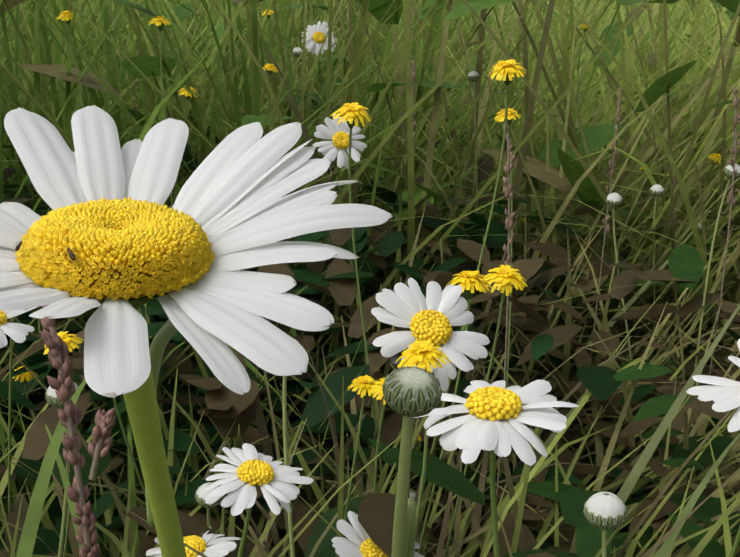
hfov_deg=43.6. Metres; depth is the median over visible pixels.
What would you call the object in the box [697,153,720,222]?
yellow flower
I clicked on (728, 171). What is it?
white bud
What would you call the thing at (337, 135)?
daisy
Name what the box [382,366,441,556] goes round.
green bud
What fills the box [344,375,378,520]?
yellow flower
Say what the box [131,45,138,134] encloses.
dry stalk
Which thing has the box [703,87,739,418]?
dry stalk
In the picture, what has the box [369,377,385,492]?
yellow flower
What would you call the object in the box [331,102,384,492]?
yellow flower
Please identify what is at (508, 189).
spike
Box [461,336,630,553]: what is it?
grass blade
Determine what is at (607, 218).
dry stalk
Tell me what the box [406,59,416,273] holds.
dry stalk
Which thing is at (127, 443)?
grass blade
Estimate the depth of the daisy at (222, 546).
0.40 m
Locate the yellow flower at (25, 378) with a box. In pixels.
[12,366,37,419]
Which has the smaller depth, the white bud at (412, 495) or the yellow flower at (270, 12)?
the white bud at (412, 495)
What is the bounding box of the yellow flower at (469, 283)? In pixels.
[417,270,491,552]
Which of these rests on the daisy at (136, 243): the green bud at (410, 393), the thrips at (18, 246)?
the thrips at (18, 246)
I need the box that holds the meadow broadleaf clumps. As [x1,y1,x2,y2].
[0,0,739,372]
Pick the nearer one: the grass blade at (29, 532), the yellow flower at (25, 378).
the grass blade at (29, 532)
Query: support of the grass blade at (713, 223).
on the meadow at (590, 120)
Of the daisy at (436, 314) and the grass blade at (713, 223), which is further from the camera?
the grass blade at (713, 223)
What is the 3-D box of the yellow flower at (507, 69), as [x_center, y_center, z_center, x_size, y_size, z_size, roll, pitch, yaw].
[0.044,0.081,0.534,0.055,0.408,0.020,0,18,-8]
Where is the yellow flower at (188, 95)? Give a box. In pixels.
[166,87,196,295]
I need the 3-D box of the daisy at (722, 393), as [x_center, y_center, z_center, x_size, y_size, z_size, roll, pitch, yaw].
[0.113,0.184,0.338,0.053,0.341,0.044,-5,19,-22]
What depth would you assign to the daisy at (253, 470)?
0.34 m
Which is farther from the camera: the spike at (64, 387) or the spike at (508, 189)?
the spike at (508, 189)
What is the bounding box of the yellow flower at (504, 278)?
[444,265,527,556]
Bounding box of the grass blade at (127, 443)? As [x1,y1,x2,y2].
[112,397,145,498]
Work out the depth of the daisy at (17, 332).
0.40 m
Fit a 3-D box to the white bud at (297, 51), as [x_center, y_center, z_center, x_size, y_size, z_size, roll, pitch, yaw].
[-0.103,-0.101,1.143,0.035,0.363,0.014,11,20,24]
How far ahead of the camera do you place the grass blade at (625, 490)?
0.46 m
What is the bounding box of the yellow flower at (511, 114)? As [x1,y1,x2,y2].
[494,108,521,476]
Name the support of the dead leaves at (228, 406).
on the meadow at (590, 120)
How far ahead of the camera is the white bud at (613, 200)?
0.78 m
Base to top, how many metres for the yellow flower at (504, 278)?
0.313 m
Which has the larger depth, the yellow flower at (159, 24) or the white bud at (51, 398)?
the yellow flower at (159, 24)
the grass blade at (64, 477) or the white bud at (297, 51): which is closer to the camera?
the grass blade at (64, 477)
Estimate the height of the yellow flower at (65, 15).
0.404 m
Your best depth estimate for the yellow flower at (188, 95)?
0.82 m
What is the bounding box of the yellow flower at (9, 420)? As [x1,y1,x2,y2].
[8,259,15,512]
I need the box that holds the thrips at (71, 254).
[64,246,77,260]
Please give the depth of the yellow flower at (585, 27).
1.13 m
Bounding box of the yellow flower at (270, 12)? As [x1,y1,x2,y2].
[261,9,273,100]
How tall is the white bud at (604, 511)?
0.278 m
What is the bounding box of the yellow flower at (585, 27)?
[577,24,591,127]
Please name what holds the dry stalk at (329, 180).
on the meadow at (590, 120)
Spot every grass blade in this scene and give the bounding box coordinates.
[16,379,85,556]
[45,425,84,548]
[112,397,145,498]
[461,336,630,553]
[522,210,710,410]
[557,48,586,245]
[559,204,729,382]
[616,304,739,503]
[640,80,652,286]
[656,433,739,556]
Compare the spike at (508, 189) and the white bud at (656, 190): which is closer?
the spike at (508, 189)
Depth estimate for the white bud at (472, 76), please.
1.02 m
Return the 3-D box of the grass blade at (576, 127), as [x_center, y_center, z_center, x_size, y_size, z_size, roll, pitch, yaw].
[0.234,-0.087,1.132,0.018,0.377,0.167,11,20,22]
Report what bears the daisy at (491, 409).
on the meadow at (590, 120)
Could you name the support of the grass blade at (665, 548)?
on the meadow at (590, 120)
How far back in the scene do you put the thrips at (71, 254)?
0.07 m
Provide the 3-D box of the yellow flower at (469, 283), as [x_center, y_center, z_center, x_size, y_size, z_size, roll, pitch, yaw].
[0.030,0.146,0.482,0.040,0.315,0.021,0,18,-8]
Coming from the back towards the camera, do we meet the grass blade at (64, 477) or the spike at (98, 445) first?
the grass blade at (64, 477)
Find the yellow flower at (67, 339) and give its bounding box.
[44,331,83,556]
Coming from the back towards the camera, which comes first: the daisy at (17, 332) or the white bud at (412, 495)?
the white bud at (412, 495)
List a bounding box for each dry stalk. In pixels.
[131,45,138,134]
[320,160,332,355]
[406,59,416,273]
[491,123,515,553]
[584,87,620,407]
[672,143,677,292]
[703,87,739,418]
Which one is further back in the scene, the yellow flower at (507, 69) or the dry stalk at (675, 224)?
the dry stalk at (675, 224)
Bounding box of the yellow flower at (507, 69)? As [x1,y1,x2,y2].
[423,59,525,490]
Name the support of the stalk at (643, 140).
on the meadow at (590, 120)
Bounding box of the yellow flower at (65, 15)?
[56,10,83,107]
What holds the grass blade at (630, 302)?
on the meadow at (590, 120)
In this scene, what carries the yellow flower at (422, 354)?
on the meadow at (590, 120)
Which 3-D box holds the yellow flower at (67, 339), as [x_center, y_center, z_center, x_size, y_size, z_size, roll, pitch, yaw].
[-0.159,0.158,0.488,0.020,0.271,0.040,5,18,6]
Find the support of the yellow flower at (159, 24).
on the meadow at (590, 120)
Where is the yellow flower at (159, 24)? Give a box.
[148,16,186,388]
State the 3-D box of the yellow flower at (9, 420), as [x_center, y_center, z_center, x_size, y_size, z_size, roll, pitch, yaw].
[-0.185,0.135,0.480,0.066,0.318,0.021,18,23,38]
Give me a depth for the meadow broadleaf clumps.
0.96 m
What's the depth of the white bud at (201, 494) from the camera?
0.44 m
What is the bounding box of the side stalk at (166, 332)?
[145,319,177,526]
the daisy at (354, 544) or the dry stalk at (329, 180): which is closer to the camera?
the daisy at (354, 544)
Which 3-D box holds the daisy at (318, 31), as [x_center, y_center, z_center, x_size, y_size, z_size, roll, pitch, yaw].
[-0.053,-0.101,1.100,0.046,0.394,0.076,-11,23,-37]
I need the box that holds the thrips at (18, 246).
[13,239,23,250]
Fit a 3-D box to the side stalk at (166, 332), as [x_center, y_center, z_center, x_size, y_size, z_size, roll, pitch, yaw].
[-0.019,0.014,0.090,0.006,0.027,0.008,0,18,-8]
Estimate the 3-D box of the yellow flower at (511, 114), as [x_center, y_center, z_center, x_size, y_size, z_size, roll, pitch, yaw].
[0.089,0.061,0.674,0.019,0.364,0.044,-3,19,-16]
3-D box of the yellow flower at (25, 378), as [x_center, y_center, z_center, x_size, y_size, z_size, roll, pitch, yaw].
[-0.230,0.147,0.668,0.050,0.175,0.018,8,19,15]
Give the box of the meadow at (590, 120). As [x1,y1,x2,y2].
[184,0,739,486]
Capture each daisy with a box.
[0,105,392,556]
[0,307,36,347]
[146,527,240,556]
[204,443,312,556]
[302,21,337,167]
[312,114,366,338]
[331,511,423,556]
[371,277,489,498]
[414,380,578,556]
[686,339,739,556]
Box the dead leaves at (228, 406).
[0,76,739,556]
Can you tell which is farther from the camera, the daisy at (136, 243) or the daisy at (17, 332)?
the daisy at (17, 332)
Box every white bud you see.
[45,381,79,556]
[195,482,223,526]
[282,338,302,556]
[286,47,302,153]
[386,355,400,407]
[409,492,415,498]
[467,71,479,328]
[583,492,627,556]
[606,193,638,454]
[649,184,663,381]
[688,164,739,431]
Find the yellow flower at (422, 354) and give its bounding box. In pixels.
[396,340,450,530]

